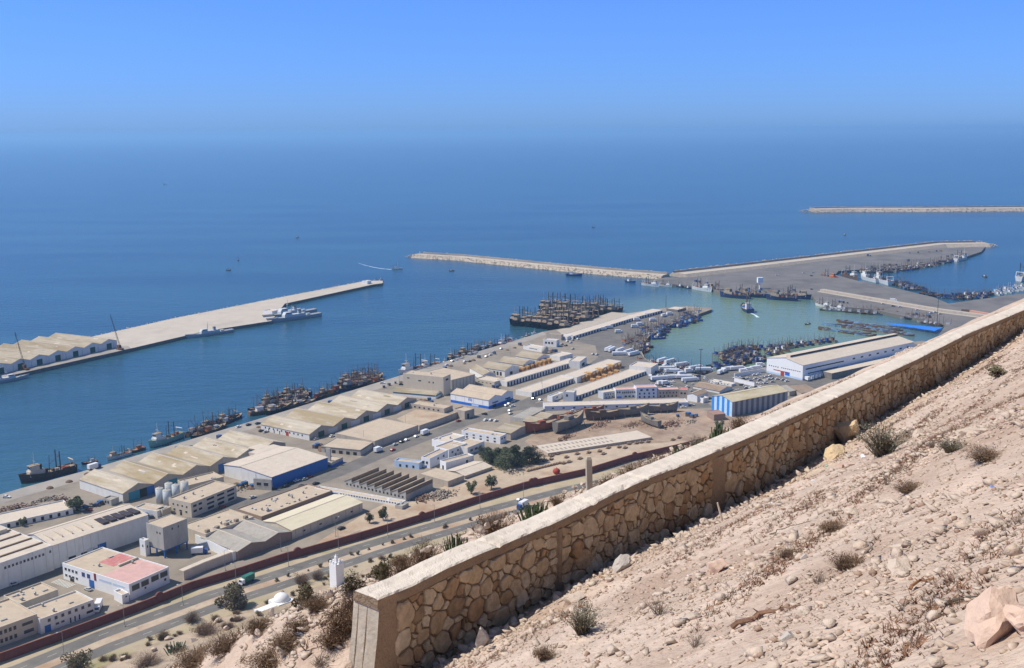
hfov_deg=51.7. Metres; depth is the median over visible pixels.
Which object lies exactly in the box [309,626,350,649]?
shrub
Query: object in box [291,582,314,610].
shrub
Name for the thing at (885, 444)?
shrub
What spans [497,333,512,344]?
trawler
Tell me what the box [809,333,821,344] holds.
fishing boat
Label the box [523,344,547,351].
flat house
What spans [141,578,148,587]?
window
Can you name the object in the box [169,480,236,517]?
mill building
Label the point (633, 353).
articulated lorry
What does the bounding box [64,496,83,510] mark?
tree
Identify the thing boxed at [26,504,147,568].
cannery hall
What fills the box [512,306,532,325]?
trawler
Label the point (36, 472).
trawler
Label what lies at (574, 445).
skylight shed
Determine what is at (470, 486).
tree
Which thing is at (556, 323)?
trawler
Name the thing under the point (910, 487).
shrub
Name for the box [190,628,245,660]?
shrub
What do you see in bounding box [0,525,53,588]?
factory hall
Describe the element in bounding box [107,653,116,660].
shrub
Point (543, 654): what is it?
shrub
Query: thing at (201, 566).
yard wall
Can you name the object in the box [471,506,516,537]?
shrub
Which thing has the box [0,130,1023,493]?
sea
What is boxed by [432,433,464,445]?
flat house
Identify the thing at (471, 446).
flat house
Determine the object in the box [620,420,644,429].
timber heap
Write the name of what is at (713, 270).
breakwater
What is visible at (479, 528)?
rock
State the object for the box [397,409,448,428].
walled yard ground
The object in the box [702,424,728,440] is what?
shrub
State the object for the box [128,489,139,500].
door
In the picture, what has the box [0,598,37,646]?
office block
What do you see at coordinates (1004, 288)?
fishing boat
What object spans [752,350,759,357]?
fishing boat
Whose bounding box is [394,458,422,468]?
terrace house
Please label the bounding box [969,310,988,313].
retaining wall
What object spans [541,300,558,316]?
trawler
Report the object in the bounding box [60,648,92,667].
shrub
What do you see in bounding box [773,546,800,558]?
shrub
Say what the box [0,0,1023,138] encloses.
sky
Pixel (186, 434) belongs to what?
fishing boat
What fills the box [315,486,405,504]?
front building
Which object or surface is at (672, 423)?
timber heap
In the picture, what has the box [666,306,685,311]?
pavilion
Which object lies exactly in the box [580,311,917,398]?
basin yard
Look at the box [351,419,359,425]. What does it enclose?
door
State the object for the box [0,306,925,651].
port ground
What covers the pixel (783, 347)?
fishing boat
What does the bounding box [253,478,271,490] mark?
water house
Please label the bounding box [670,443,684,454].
shrub
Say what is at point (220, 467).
door
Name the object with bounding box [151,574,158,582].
window
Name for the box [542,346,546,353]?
water tank
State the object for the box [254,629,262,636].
rock
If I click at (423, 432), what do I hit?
box truck
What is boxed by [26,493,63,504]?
scrap heap
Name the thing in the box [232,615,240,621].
shrub
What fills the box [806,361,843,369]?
window
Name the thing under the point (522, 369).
crate stack
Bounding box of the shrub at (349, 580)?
[340,569,365,592]
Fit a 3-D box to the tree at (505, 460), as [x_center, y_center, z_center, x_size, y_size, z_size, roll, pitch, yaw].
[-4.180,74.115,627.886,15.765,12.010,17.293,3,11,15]
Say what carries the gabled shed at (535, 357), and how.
on the port ground at (172, 560)
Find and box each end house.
[547,392,562,401]
[563,334,571,339]
[563,389,575,400]
[569,356,586,368]
[629,361,657,374]
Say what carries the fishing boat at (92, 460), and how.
on the sea
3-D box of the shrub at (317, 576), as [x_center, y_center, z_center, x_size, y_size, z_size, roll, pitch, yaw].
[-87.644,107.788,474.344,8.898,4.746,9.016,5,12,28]
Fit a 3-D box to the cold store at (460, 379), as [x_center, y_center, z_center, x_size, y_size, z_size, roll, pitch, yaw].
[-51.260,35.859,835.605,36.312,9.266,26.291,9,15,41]
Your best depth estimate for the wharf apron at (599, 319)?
1106.08 m
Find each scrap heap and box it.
[0,501,40,512]
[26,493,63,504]
[49,496,69,502]
[411,493,435,503]
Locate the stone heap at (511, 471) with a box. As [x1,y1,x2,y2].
[503,469,523,474]
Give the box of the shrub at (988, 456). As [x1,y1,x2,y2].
[955,444,1004,463]
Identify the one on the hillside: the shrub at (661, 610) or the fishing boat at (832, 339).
the shrub at (661, 610)
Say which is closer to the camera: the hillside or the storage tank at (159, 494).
the hillside
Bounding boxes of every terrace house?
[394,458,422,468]
[421,448,447,467]
[434,440,466,457]
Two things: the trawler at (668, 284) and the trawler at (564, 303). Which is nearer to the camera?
the trawler at (564, 303)
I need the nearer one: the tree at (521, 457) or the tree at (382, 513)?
the tree at (382, 513)
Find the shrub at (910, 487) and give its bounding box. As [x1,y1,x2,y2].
[888,477,922,494]
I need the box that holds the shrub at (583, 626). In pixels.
[558,599,608,635]
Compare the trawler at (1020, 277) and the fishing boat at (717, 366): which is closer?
the fishing boat at (717, 366)
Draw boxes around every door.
[37,359,42,365]
[45,624,50,632]
[55,354,60,360]
[89,579,94,588]
[98,542,106,548]
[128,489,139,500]
[140,487,146,497]
[147,485,154,494]
[168,478,176,483]
[218,462,225,471]
[318,430,323,436]
[328,426,337,433]
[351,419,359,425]
[373,412,380,418]
[393,405,400,411]
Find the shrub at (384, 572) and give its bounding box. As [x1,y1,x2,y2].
[376,557,392,581]
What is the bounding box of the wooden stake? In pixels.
[717,502,722,521]
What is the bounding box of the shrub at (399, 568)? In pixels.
[389,549,418,575]
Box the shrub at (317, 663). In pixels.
[298,647,339,667]
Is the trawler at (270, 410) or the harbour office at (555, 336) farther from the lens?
the harbour office at (555, 336)
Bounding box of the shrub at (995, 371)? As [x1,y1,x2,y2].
[985,364,1007,377]
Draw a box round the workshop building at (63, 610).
[27,590,94,633]
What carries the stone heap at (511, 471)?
on the port ground at (172, 560)
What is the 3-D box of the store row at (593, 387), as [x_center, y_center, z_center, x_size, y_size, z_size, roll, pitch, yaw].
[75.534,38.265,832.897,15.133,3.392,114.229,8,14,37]
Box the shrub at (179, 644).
[163,640,186,654]
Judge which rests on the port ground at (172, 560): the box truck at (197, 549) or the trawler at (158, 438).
the box truck at (197, 549)
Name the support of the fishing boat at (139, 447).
on the sea
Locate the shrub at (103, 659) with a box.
[97,655,109,661]
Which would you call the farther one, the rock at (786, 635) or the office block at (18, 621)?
the office block at (18, 621)
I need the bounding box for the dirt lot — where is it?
[316,504,394,543]
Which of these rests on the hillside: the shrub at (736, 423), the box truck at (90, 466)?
the shrub at (736, 423)
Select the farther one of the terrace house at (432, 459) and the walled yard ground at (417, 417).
the walled yard ground at (417, 417)
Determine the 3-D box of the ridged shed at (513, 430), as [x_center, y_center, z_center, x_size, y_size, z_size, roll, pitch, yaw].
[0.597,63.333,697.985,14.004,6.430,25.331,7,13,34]
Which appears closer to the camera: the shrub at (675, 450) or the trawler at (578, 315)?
the shrub at (675, 450)
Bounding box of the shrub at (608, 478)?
[596,474,614,484]
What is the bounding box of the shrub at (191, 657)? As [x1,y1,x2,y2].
[158,643,207,667]
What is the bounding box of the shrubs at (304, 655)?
[166,379,847,667]
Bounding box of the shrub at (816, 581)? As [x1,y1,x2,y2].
[808,567,829,583]
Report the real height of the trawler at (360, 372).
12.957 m
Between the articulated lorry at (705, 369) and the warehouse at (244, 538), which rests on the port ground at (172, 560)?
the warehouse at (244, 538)
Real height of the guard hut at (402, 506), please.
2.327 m
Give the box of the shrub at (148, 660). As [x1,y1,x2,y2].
[125,650,165,667]
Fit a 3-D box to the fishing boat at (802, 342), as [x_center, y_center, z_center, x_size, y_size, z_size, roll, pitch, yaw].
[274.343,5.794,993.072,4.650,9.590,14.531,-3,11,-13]
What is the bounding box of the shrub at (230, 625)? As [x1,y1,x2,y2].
[224,621,234,628]
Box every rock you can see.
[188,637,196,642]
[238,652,245,661]
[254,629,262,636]
[268,608,273,615]
[326,590,333,597]
[424,545,431,552]
[467,528,474,535]
[474,524,485,533]
[475,626,488,648]
[484,522,490,528]
[563,591,585,606]
[605,577,613,581]
[612,554,630,573]
[699,518,709,526]
[708,558,726,573]
[779,631,793,641]
[792,608,808,618]
[800,553,807,559]
[824,444,845,461]
[834,420,859,442]
[844,507,857,514]
[887,558,911,576]
[912,428,922,438]
[954,426,976,436]
[964,586,1019,649]
[1003,604,1023,634]
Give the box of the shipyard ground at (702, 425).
[525,409,759,457]
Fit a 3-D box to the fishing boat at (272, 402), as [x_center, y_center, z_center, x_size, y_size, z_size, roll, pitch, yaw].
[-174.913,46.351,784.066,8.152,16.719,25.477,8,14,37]
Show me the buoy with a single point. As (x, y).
(556, 470)
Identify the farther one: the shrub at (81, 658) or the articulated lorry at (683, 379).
the articulated lorry at (683, 379)
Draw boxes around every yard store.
[195,534,235,560]
[328,455,342,467]
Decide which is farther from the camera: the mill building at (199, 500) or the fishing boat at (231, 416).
the fishing boat at (231, 416)
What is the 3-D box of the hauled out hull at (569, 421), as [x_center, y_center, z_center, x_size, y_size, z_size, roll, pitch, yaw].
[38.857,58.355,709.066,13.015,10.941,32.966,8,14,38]
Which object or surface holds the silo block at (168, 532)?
on the port ground at (172, 560)
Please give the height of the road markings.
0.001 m
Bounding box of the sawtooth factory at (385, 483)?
[344,467,432,500]
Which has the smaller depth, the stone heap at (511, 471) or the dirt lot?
the dirt lot
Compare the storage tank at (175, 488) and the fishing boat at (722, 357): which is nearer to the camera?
the storage tank at (175, 488)
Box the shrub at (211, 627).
[187,619,222,637]
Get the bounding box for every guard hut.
[102,495,118,505]
[395,501,408,509]
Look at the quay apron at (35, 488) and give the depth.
710.33 m
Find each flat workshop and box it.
[187,509,252,541]
[236,484,331,520]
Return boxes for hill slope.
[98,557,405,667]
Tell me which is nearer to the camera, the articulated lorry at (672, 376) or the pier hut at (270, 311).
the articulated lorry at (672, 376)
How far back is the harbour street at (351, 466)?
633.59 m
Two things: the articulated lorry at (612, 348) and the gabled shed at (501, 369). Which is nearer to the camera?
the gabled shed at (501, 369)
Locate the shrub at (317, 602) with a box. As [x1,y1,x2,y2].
[298,590,335,615]
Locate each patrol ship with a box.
[0,369,29,383]
[185,323,233,337]
[262,300,316,316]
[266,307,321,322]
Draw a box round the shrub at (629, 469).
[615,460,639,475]
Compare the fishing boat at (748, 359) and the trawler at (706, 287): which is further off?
the trawler at (706, 287)
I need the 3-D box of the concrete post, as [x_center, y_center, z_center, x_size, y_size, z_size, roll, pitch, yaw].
[1.367,2.663,18.688,0.099,1.028,0.099,-4,11,-9]
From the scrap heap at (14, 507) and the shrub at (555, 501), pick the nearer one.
the shrub at (555, 501)
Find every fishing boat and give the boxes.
[81,454,97,464]
[125,441,145,452]
[184,415,199,436]
[190,425,204,438]
[192,417,203,434]
[195,410,218,428]
[202,412,222,435]
[211,420,225,429]
[220,411,233,423]
[228,406,241,421]
[247,395,282,415]
[253,398,277,408]
[262,395,291,413]
[264,388,288,404]
[276,394,298,408]
[292,388,307,400]
[295,398,315,405]
[299,378,308,399]
[311,383,325,399]
[320,381,337,396]
[326,371,343,390]
[339,384,357,391]
[346,371,366,389]
[348,371,368,385]
[363,366,384,385]
[475,338,486,350]
[566,267,581,275]
[643,343,648,352]
[644,335,653,347]
[651,332,665,339]
[656,323,666,335]
[684,313,689,324]
[685,313,695,323]
[706,354,721,367]
[711,347,719,356]
[713,359,724,368]
[719,351,726,361]
[721,344,732,356]
[728,358,737,365]
[735,357,744,365]
[740,350,747,363]
[741,291,753,312]
[746,355,751,363]
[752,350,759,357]
[753,340,766,350]
[770,346,779,354]
[775,342,782,353]
[780,341,789,351]
[786,335,794,347]
[799,337,807,345]
[804,337,813,345]
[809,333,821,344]
[820,302,832,310]
[820,335,831,342]
[824,335,837,342]
[834,306,846,311]
[853,305,869,313]
[864,304,880,314]
[907,287,920,290]
[935,317,951,326]
[937,288,952,297]
[1002,283,1013,290]
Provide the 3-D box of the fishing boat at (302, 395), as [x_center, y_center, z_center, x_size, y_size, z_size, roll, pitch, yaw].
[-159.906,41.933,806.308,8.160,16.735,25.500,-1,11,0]
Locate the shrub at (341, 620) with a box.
[313,599,352,636]
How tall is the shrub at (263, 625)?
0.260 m
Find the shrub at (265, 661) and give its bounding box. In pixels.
[235,643,281,667]
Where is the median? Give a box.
[34,488,582,667]
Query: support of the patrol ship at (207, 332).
on the sea
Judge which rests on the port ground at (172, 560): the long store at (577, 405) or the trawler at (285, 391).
the long store at (577, 405)
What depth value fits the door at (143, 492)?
583.82 m
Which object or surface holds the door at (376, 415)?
in the transit shed at (318, 419)
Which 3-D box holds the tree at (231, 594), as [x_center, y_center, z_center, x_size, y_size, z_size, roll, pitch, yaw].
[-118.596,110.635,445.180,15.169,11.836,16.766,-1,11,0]
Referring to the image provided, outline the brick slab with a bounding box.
[836,462,854,467]
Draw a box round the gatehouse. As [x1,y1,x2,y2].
[114,588,128,603]
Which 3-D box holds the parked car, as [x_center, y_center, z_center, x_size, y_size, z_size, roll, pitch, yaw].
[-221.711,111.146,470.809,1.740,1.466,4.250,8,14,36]
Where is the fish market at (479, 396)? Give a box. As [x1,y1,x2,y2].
[450,384,513,408]
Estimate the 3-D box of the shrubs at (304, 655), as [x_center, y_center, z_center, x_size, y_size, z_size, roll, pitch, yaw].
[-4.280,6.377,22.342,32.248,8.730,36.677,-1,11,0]
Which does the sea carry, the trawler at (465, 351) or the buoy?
the trawler at (465, 351)
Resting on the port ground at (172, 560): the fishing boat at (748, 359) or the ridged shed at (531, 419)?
the ridged shed at (531, 419)
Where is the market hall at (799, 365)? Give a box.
[766,333,913,379]
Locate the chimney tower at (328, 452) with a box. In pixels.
[325,447,330,460]
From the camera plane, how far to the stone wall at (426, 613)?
17.55 m
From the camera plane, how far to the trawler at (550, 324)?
1079.29 m
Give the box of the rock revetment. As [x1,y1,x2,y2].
[89,281,359,336]
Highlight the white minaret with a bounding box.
[329,554,344,586]
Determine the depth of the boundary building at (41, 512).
552.81 m
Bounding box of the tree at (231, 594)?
[214,581,248,611]
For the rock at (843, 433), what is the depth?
25.40 m
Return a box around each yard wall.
[179,549,232,579]
[419,412,456,430]
[734,368,766,376]
[734,377,754,385]
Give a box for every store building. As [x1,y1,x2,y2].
[4,582,58,607]
[409,400,452,412]
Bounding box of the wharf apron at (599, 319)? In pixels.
[557,312,636,333]
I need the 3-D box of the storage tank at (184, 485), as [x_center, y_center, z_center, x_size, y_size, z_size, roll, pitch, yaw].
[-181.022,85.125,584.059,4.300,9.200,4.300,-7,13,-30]
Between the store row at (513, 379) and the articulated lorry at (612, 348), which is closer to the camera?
the store row at (513, 379)
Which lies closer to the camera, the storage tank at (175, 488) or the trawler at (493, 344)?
the storage tank at (175, 488)
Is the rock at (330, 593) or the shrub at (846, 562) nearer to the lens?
the shrub at (846, 562)
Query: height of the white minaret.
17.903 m
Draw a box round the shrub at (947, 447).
[935,435,969,452]
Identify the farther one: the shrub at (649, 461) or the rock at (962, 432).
the shrub at (649, 461)
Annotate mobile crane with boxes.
[15,333,28,369]
[110,315,123,349]
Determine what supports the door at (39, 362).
in the transit shed at (41, 350)
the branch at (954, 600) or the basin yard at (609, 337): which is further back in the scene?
the basin yard at (609, 337)
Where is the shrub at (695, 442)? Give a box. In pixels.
[689,432,704,445]
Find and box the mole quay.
[641,247,1023,335]
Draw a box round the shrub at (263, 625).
[237,610,275,635]
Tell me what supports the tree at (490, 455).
on the port ground at (172, 560)
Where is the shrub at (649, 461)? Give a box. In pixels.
[642,457,655,464]
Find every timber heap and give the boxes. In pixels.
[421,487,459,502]
[557,432,576,440]
[589,418,617,430]
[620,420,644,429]
[661,418,684,430]
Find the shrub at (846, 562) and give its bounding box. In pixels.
[822,549,865,570]
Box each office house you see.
[598,389,614,398]
[613,387,635,398]
[634,384,656,398]
[657,387,678,397]
[679,387,687,397]
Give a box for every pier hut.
[263,309,277,313]
[362,280,370,283]
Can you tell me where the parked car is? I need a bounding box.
[9,581,19,585]
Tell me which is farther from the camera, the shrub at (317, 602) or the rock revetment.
the rock revetment
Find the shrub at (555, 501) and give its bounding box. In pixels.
[548,494,564,505]
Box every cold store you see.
[403,370,450,395]
[426,368,474,390]
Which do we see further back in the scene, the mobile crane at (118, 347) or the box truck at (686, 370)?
the mobile crane at (118, 347)
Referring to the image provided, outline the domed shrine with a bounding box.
[254,592,292,611]
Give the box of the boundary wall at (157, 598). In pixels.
[0,437,706,662]
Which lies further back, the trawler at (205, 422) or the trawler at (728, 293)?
the trawler at (728, 293)
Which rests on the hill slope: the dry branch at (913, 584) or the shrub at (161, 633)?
the shrub at (161, 633)
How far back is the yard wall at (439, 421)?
721.48 m
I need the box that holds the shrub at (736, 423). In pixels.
[728,413,748,429]
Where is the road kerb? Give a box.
[7,479,599,667]
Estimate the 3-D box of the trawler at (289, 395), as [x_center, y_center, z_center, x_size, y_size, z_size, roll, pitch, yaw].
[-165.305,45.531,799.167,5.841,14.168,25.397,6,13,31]
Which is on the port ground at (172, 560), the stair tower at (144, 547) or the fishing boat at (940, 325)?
the stair tower at (144, 547)
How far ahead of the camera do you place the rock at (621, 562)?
15.42 m
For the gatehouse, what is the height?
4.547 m
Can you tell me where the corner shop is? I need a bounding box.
[453,406,473,418]
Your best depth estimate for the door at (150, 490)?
587.39 m
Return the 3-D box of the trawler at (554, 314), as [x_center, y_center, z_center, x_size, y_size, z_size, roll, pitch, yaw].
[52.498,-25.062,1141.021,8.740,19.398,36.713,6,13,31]
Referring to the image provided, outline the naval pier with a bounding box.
[6,281,382,376]
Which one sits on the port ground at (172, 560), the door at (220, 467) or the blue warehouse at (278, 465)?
the blue warehouse at (278, 465)
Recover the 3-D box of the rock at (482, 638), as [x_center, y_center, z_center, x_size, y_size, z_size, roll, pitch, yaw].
[-0.396,3.906,13.625,0.197,0.354,0.222,-12,19,2]
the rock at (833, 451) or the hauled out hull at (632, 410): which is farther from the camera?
the hauled out hull at (632, 410)
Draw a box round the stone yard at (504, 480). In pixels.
[359,441,686,531]
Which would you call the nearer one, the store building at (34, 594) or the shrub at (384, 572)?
the shrub at (384, 572)
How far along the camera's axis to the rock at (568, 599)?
14.26 m
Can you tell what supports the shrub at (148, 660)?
on the hill slope
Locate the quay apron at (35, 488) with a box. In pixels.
[0,332,544,502]
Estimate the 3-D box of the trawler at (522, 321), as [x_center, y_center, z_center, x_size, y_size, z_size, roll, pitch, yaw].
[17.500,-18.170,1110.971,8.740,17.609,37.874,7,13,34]
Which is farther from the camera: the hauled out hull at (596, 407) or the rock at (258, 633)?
the hauled out hull at (596, 407)
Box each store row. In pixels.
[496,358,570,386]
[516,375,572,396]
[562,369,645,399]
[563,315,637,338]
[629,309,662,318]
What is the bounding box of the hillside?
[176,298,1023,667]
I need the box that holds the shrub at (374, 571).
[366,565,380,578]
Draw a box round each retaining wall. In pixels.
[817,289,986,317]
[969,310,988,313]
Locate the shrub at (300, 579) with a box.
[293,572,310,584]
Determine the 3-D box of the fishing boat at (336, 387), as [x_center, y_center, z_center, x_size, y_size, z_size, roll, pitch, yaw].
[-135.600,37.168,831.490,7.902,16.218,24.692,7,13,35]
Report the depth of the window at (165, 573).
468.31 m
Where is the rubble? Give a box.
[271,312,997,667]
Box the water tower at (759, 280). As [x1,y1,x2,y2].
[757,277,762,288]
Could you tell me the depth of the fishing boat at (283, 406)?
771.42 m
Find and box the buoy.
[553,467,559,473]
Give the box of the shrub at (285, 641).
[258,625,305,654]
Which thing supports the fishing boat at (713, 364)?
on the sea
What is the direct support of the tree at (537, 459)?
on the port ground at (172, 560)
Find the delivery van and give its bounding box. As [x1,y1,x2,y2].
[373,446,382,452]
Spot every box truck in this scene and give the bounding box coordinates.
[87,462,100,469]
[94,598,102,611]
[191,546,207,554]
[238,572,254,585]
[420,428,429,435]
[516,499,527,508]
[661,380,669,384]
[684,368,693,372]
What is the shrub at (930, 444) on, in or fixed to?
on the hillside
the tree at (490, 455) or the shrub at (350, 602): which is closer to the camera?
the shrub at (350, 602)
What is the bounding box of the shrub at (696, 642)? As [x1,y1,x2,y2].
[682,626,707,647]
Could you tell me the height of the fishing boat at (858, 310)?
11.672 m
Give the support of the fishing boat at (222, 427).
on the sea
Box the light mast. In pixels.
[699,348,702,381]
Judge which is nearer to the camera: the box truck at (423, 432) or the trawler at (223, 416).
the box truck at (423, 432)
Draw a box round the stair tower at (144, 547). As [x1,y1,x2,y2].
[139,537,149,555]
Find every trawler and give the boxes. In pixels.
[18,449,76,483]
[106,445,131,459]
[148,421,183,447]
[187,422,201,432]
[201,416,222,426]
[217,409,238,420]
[259,392,283,404]
[264,388,282,399]
[265,402,287,414]
[282,381,304,396]
[282,388,306,400]
[297,386,311,395]
[318,383,334,393]
[337,373,356,384]
[341,371,365,387]
[342,367,361,378]
[349,366,370,376]
[361,372,379,382]
[398,353,428,375]
[421,353,440,365]
[447,349,461,360]
[459,343,475,353]
[474,341,488,349]
[487,337,498,345]
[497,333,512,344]
[509,306,526,324]
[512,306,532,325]
[519,311,536,326]
[525,310,543,326]
[531,311,549,327]
[535,307,552,328]
[539,291,555,308]
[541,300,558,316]
[541,312,560,328]
[544,292,557,310]
[547,299,565,317]
[547,311,565,329]
[552,294,568,309]
[552,303,566,318]
[553,308,573,329]
[557,294,569,309]
[558,303,569,319]
[558,317,579,328]
[563,294,579,309]
[564,302,578,319]
[570,307,586,320]
[574,296,587,308]
[576,306,591,321]
[578,299,590,313]
[580,309,598,321]
[581,295,593,306]
[588,295,604,305]
[590,295,606,313]
[594,298,610,313]
[598,299,616,314]
[607,298,622,312]
[641,276,659,286]
[659,280,671,286]
[692,278,711,291]
[708,283,723,289]
[720,281,750,298]
[735,286,765,297]
[766,288,797,300]
[781,285,811,299]
[815,297,829,306]
[821,269,836,277]
[830,299,844,308]
[841,265,857,279]
[861,267,880,282]
[876,268,893,284]
[953,249,966,261]
[1015,263,1023,281]
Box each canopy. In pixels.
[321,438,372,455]
[822,357,888,378]
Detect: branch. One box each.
[730,605,796,628]
[769,518,811,534]
[860,535,878,553]
[908,575,933,589]
[944,594,979,605]
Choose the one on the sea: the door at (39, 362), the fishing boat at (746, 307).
the fishing boat at (746, 307)
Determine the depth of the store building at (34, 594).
450.98 m
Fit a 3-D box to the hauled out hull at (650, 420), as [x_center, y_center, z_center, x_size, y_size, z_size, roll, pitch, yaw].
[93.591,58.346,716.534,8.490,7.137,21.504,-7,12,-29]
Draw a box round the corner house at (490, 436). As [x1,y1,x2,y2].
[461,428,505,443]
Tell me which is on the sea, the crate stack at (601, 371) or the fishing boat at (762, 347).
the fishing boat at (762, 347)
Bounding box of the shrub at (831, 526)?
[817,517,851,531]
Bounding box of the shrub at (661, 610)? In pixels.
[646,594,677,614]
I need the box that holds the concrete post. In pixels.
[585,456,592,490]
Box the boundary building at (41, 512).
[0,500,72,527]
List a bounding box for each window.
[22,619,32,626]
[24,627,33,634]
[132,582,139,591]
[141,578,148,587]
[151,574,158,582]
[160,570,167,578]
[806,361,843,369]
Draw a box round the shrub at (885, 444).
[849,420,912,456]
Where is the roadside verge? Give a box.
[0,467,630,667]
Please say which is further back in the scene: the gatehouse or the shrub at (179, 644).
the gatehouse
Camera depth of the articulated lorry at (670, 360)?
904.40 m
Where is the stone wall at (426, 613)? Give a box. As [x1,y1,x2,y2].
[349,302,1023,667]
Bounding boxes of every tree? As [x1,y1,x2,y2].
[18,516,26,526]
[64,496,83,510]
[214,581,248,611]
[364,511,373,522]
[378,506,388,519]
[465,480,477,493]
[477,446,492,459]
[482,447,504,464]
[484,474,497,488]
[492,447,510,455]
[493,448,517,470]
[506,444,533,465]
[524,445,545,462]
[714,419,724,429]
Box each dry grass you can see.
[165,374,854,667]
[462,340,1023,667]
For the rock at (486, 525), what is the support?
on the hillside
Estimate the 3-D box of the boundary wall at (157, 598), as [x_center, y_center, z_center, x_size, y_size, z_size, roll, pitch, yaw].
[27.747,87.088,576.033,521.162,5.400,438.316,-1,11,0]
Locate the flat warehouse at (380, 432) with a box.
[335,418,418,446]
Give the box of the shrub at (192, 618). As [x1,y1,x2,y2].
[182,609,200,623]
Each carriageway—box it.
[9,479,600,667]
[51,496,565,667]
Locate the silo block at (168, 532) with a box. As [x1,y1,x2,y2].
[146,514,188,557]
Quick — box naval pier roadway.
[0,346,130,376]
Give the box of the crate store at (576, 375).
[562,359,621,382]
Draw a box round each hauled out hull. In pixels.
[525,418,556,434]
[552,408,585,433]
[557,408,582,418]
[584,404,603,412]
[585,409,618,420]
[616,403,649,417]
[639,412,661,427]
[648,401,678,412]
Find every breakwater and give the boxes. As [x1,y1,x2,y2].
[405,251,669,278]
[669,240,997,276]
[801,205,1023,212]
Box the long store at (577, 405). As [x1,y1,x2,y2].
[543,398,687,410]
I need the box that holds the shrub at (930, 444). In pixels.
[922,436,936,447]
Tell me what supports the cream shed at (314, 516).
on the port ground at (172, 560)
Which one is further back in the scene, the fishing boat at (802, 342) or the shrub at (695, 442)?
the fishing boat at (802, 342)
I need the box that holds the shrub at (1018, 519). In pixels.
[1008,512,1023,524]
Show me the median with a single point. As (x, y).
(92, 646)
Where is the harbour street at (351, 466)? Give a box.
[0,402,711,593]
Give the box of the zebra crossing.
[51,579,74,587]
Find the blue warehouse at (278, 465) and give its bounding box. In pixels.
[223,444,327,486]
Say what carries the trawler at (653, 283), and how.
on the sea
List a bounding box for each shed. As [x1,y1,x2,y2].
[0,333,117,373]
[78,430,285,502]
[136,503,166,517]
[156,505,171,516]
[178,472,223,489]
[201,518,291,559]
[261,389,416,440]
[263,494,362,539]
[393,387,440,398]
[446,461,492,478]
[469,364,495,376]
[481,361,519,376]
[494,421,525,439]
[497,356,534,366]
[510,407,544,422]
[515,351,549,361]
[522,416,548,422]
[534,430,651,455]
[535,412,558,418]
[687,389,708,401]
[693,382,731,393]
[707,410,725,420]
[712,384,787,416]
[781,385,795,395]
[789,384,813,395]
[885,323,942,330]
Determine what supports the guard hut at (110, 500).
on the port ground at (172, 560)
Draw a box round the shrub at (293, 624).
[283,612,314,634]
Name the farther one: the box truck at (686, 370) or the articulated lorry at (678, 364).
the articulated lorry at (678, 364)
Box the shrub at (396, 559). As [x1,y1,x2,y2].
[389,553,405,564]
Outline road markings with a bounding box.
[24,488,569,666]
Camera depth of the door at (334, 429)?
705.08 m
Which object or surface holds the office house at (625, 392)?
on the port ground at (172, 560)
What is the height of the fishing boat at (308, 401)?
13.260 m
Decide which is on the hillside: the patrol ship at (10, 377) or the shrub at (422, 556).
the shrub at (422, 556)
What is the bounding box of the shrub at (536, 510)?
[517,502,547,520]
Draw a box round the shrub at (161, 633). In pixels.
[154,629,169,638]
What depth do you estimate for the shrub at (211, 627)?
419.64 m
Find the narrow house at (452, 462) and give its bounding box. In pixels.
[440,453,473,469]
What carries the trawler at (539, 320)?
on the sea
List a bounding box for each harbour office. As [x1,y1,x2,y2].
[543,338,558,346]
[546,333,562,339]
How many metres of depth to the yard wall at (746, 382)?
829.09 m
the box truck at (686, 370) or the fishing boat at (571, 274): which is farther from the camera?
the fishing boat at (571, 274)
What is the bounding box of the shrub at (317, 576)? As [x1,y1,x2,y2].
[310,570,326,579]
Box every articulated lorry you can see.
[608,346,616,351]
[612,351,627,355]
[628,350,639,355]
[651,375,667,379]
[656,357,667,362]
[659,366,676,369]
[664,358,676,363]
[664,368,681,372]
[666,374,675,377]
[674,361,689,366]
[676,374,693,378]
[681,377,698,381]
[689,364,703,368]
[696,367,713,371]
[730,365,744,370]
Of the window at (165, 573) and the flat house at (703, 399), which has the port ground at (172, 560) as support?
the flat house at (703, 399)
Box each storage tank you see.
[155,486,162,503]
[162,488,170,505]
[164,481,172,496]
[171,483,179,495]
[180,480,188,492]
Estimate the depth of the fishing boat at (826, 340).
1002.83 m
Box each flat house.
[419,468,463,486]
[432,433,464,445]
[451,438,483,453]
[475,375,503,385]
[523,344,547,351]
[548,351,572,360]
[698,396,708,402]
[709,379,735,386]
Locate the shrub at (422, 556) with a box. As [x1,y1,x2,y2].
[404,534,446,564]
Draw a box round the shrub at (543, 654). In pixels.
[531,642,556,660]
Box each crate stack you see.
[519,366,525,371]
[584,371,592,378]
[595,368,603,375]
[606,364,614,371]
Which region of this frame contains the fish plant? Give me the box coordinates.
[62,547,169,600]
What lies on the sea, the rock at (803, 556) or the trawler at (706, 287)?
the trawler at (706, 287)
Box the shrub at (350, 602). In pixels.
[335,591,353,613]
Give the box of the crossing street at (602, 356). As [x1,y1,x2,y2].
[506,339,610,409]

